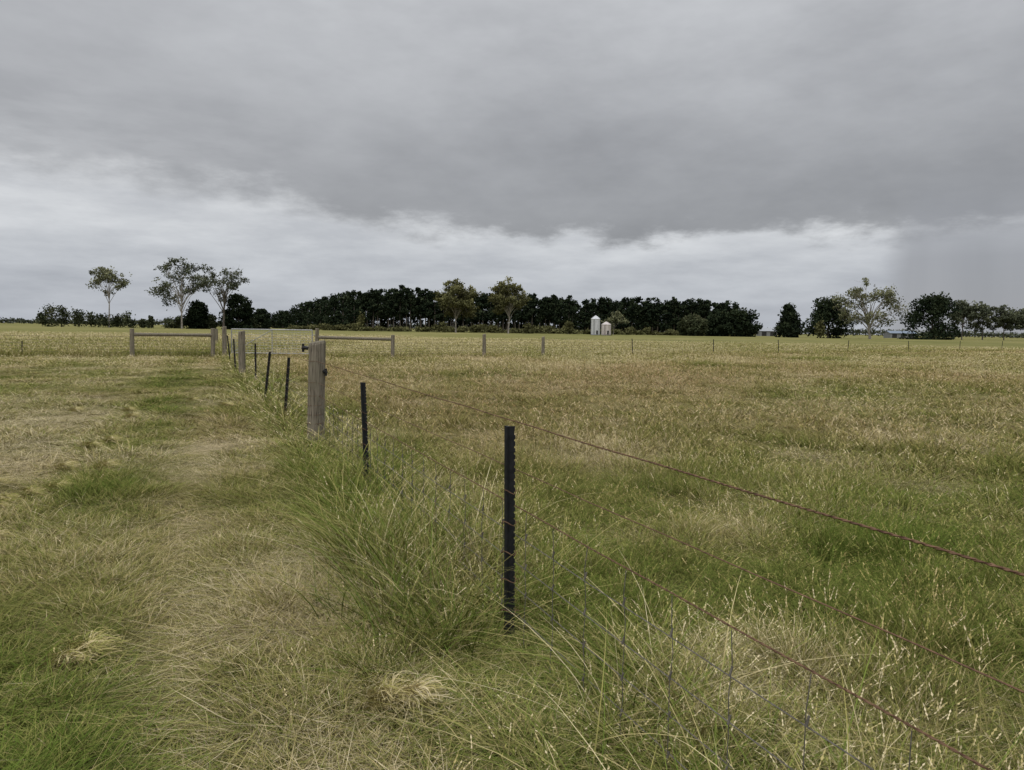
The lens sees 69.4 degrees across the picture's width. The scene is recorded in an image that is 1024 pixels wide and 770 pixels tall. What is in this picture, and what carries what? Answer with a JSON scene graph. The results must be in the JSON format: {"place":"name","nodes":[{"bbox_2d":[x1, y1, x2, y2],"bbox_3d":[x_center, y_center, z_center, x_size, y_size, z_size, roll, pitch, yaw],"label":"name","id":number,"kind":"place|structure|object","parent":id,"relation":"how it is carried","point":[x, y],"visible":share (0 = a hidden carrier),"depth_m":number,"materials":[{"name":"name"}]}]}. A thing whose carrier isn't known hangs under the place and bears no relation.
{"place":"outdoors","nodes":[
{"label":"outdoors","id":0,"kind":"place"},
{"bbox_2d":[0,322,1023,769],"bbox_3d":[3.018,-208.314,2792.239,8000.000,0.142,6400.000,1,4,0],"label":"ground","id":1,"kind":"structure","parent":0,"point":[804,338],"depth_m":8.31,"materials":[{"name":"green plant"}]},
{"bbox_2d":[85,265,131,327],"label":"gum tree","id":2,"kind":"object","parent":1,"relation":"on","point":[111,278],"visible":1,"depth_m":298.04,"materials":[{"name":"green plant"}]},
{"bbox_2d":[34,303,260,328],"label":"shrub row","id":3,"kind":"object","parent":1,"relation":"on","point":[63,315],"visible":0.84,"depth_m":300.50,"materials":[{"name":"green plant"}]},
{"bbox_2d":[130,328,214,356],"bbox_3d":[-16.598,-1.933,36.274,3.884,1.750,0.212,-2,5,-37],"label":"wooden fence brace","id":4,"kind":"object","parent":1,"relation":"on","point":[133,334],"visible":0.89,"depth_m":36.22,"materials":[{"name":"grey wood"}]},
{"bbox_2d":[144,256,215,328],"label":"gum tree","id":5,"kind":"object","parent":1,"relation":"on","point":[186,269],"visible":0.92,"depth_m":288.03,"materials":[{"name":"green plant"}]},
{"bbox_2d":[180,299,214,328],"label":"cypress tree","id":6,"kind":"object","parent":1,"relation":"on","point":[196,317],"visible":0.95,"depth_m":295.97,"materials":[{"name":"green plant"}]},
{"bbox_2d":[215,329,217,344],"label":"wooden fence post","id":7,"kind":"object","parent":1,"relation":"on","point":[216,334],"visible":0.59,"depth_m":54.82,"materials":[{"name":"grey wood"}]},
{"bbox_2d":[188,266,249,326],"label":"gum tree","id":8,"kind":"object","parent":1,"relation":"on","point":[232,283],"visible":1,"depth_m":286.05,"materials":[{"name":"green plant"}]},
{"bbox_2d":[222,326,226,355],"bbox_3d":[-14.722,-2.091,37.870,0.234,1.840,0.232,1,4,0],"label":"wooden fence post","id":9,"kind":"object","parent":1,"relation":"on","point":[224,336],"visible":0.68,"depth_m":37.77,"materials":[{"name":"grey wood"}]},
{"bbox_2d":[227,335,230,358],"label":"steel fence post","id":10,"kind":"object","parent":1,"relation":"on","point":[228,346],"visible":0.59,"depth_m":32.97,"materials":[{"name":"black metal"}]},
{"bbox_2d":[233,339,235,368],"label":"steel fence post","id":11,"kind":"object","parent":1,"relation":"on","point":[234,354],"visible":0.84,"depth_m":26.00,"materials":[{"name":"black metal"}]},
{"bbox_2d":[218,293,257,328],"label":"cypress tree","id":12,"kind":"object","parent":1,"relation":"on","point":[242,314],"visible":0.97,"depth_m":295.82,"materials":[{"name":"green plant"}]},
{"bbox_2d":[238,330,245,373],"bbox_3d":[-8.592,-0.875,23.506,0.225,1.720,0.226,1,4,0],"label":"wooden fence post","id":13,"kind":"object","parent":1,"relation":"on","point":[241,349],"visible":0.81,"depth_m":23.42,"materials":[{"name":"grey wood"}]},
{"bbox_2d":[254,343,256,380],"bbox_3d":[-7.190,-0.472,20.728,0.086,1.380,0.076,5,6,42],"label":"steel fence post","id":14,"kind":"object","parent":1,"relation":"on","point":[255,360],"visible":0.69,"depth_m":20.72,"materials":[{"name":"black metal"}]},
{"bbox_2d":[252,308,271,328],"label":"cypress tree","id":15,"kind":"object","parent":1,"relation":"on","point":[264,319],"visible":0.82,"depth_m":317.06,"materials":[{"name":"green plant"}]},
{"bbox_2d":[264,352,270,399],"bbox_3d":[-4.999,-0.003,15.097,0.177,1.350,0.076,1,4,0],"label":"steel fence post","id":16,"kind":"object","parent":1,"relation":"on","point":[267,372],"visible":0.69,"depth_m":15.08,"materials":[{"name":"black metal"}]},
{"bbox_2d":[284,358,289,410],"bbox_3d":[-4.020,0.181,13.205,0.140,1.340,0.076,1,4,0],"label":"steel fence post","id":17,"kind":"object","parent":1,"relation":"on","point":[287,382],"visible":0.73,"depth_m":13.18,"materials":[{"name":"black metal"}]},
{"bbox_2d":[301,340,327,442],"bbox_3d":[-2.672,0.241,10.092,0.333,1.700,0.241,3,5,22],"label":"wooden fence post","id":18,"kind":"object","parent":1,"relation":"on","point":[317,372],"visible":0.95,"depth_m":10.00,"materials":[{"name":"grey wood"}]},
{"bbox_2d":[315,328,394,357],"bbox_3d":[-8.245,-2.024,38.867,4.105,1.856,0.210,0,4,-9],"label":"wooden fence brace","id":19,"kind":"object","parent":1,"relation":"on","point":[318,337],"visible":0.77,"depth_m":38.82,"materials":[{"name":"grey wood"}]},
{"bbox_2d":[231,329,312,353],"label":"farm gate","id":20,"kind":"structure","parent":19,"relation":"attached to","point":[272,337],"depth_m":38.28,"materials":[{"name":"grey metal"}]},
{"bbox_2d":[360,382,369,485],"bbox_3d":[-1.418,0.649,7.170,0.117,1.350,0.076,1,4,0],"label":"steel fence post","id":21,"kind":"object","parent":1,"relation":"on","point":[365,428],"visible":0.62,"depth_m":7.15,"materials":[{"name":"black metal"}]},
{"bbox_2d":[433,278,483,332],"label":"gum tree","id":22,"kind":"object","parent":1,"relation":"on","point":[453,304],"visible":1,"depth_m":281.71,"materials":[{"name":"green plant"}]},
{"bbox_2d":[482,334,485,356],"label":"wooden fence post","id":23,"kind":"object","parent":1,"relation":"on","point":[483,343],"visible":0.75,"depth_m":41.98,"materials":[{"name":"grey wood"}]},
{"bbox_2d":[9,335,994,356],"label":"wire fence","id":24,"kind":"object","parent":1,"relation":"on","point":[110,343],"visible":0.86,"depth_m":40.70,"materials":[{"name":"grey metal"}]},
{"bbox_2d":[270,284,738,334],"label":"pine tree row","id":25,"kind":"object","parent":1,"relation":"on","point":[399,304],"visible":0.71,"depth_m":338.20,"materials":[{"name":"green plant"}]},
{"bbox_2d":[487,276,531,333],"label":"gum tree","id":26,"kind":"object","parent":1,"relation":"on","point":[502,297],"visible":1,"depth_m":281.42,"materials":[{"name":"green plant"}]},
{"bbox_2d":[501,425,519,639],"bbox_3d":[-0.010,0.895,3.718,0.099,1.385,0.076,1,4,0],"label":"steel fence post","id":27,"kind":"object","parent":1,"relation":"on","point":[509,489],"visible":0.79,"depth_m":3.70,"materials":[{"name":"black metal"}]},
{"bbox_2d":[0,317,1023,337],"bbox_3d":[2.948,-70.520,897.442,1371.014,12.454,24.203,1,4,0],"label":"distant tree line","id":28,"kind":"object","parent":1,"relation":"on","point":[856,332],"visible":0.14,"depth_m":895.43,"materials":[{"name":"green plant"}]},
{"bbox_2d":[541,336,544,354],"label":"wooden fence post","id":29,"kind":"object","parent":1,"relation":"on","point":[543,346],"visible":0.8,"depth_m":44.68,"materials":[{"name":"grey wood"}]},
{"bbox_2d":[285,311,824,336],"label":"shrub row","id":30,"kind":"object","parent":1,"relation":"on","point":[527,329],"visible":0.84,"depth_m":315.33,"materials":[{"name":"green plant"}]},
{"bbox_2d":[591,315,599,334],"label":"grain silo","id":31,"kind":"object","parent":1,"relation":"on","point":[595,324],"visible":0.99,"depth_m":259.82,"materials":[{"name":"metal"}]},
{"bbox_2d":[601,321,611,335],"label":"grain silo","id":32,"kind":"object","parent":1,"relation":"on","point":[606,328],"visible":1,"depth_m":252.90,"materials":[{"name":"white metal"}]},
{"bbox_2d":[600,310,629,334],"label":"gum tree","id":33,"kind":"object","parent":1,"relation":"on","point":[616,316],"visible":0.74,"depth_m":298.31,"materials":[{"name":"green plant"}]},
{"bbox_2d":[222,335,1023,769],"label":"wire fence","id":34,"kind":"object","parent":1,"relation":"on","point":[670,635],"visible":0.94,"depth_m":2.48,"materials":[{"name":"grey metal"}]},
{"bbox_2d":[676,313,708,335],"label":"bush","id":35,"kind":"object","parent":1,"relation":"on","point":[693,324],"visible":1,"depth_m":295.83,"materials":[{"name":"green plant"}]},
{"bbox_2d":[704,310,733,335],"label":"cypress tree","id":36,"kind":"object","parent":1,"relation":"on","point":[717,320],"visible":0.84,"depth_m":301.11,"materials":[{"name":"green plant"}]},
{"bbox_2d":[724,307,762,336],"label":"cypress tree","id":37,"kind":"object","parent":1,"relation":"on","point":[743,320],"visible":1,"depth_m":296.81,"materials":[{"name":"green plant"}]},
{"bbox_2d":[756,328,776,335],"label":"farm shed","id":38,"kind":"structure","parent":1,"relation":"on","point":[766,332],"depth_m":395.93,"materials":[{"name":"white metal"}]},
{"bbox_2d":[772,302,804,337],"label":"cypress tree","id":39,"kind":"object","parent":1,"relation":"on","point":[789,324],"visible":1,"depth_m":296.48,"materials":[{"name":"green plant"}]},
{"bbox_2d":[802,295,854,337],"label":"cypress tree","id":40,"kind":"object","parent":1,"relation":"on","point":[826,311],"visible":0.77,"depth_m":285.81,"materials":[{"name":"green plant"}]},
{"bbox_2d":[832,277,910,338],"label":"gum tree","id":41,"kind":"object","parent":1,"relation":"on","point":[888,296],"visible":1,"depth_m":268.26,"materials":[{"name":"green plant"}]},
{"bbox_2d":[883,331,916,337],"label":"farm shed","id":42,"kind":"structure","parent":1,"relation":"on","point":[890,334],"depth_m":375.77,"materials":[{"name":"grey metal"}]},
{"bbox_2d":[897,291,967,339],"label":"cypress tree","id":43,"kind":"object","parent":1,"relation":"on","point":[936,308],"visible":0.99,"depth_m":285.25,"materials":[{"name":"green plant"}]},
{"bbox_2d":[947,299,981,339],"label":"gum tree","id":44,"kind":"object","parent":1,"relation":"on","point":[967,311],"visible":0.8,"depth_m":306.74,"materials":[{"name":"green plant"}]},
{"bbox_2d":[964,301,998,339],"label":"gum tree","id":45,"kind":"object","parent":1,"relation":"on","point":[985,313],"visible":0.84,"depth_m":306.91,"materials":[{"name":"green plant"}]},
{"bbox_2d":[989,304,1023,339],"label":"gum tree","id":46,"kind":"object","parent":1,"relation":"on","point":[1010,318],"visible":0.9,"depth_m":307.28,"materials":[{"name":"green plant"}]},
{"bbox_2d":[1005,307,1023,329],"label":"gum tree","id":47,"kind":"object","parent":1,"relation":"on","point":[1020,320],"visible":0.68,"depth_m":308.07,"materials":[{"name":"green plant"}]},
{"bbox_2d":[0,0,1023,336],"label":"sky","id":48,"kind":"structure","parent":0,"point":[763,156],"materials":[{"name":"grey"}]}
]}

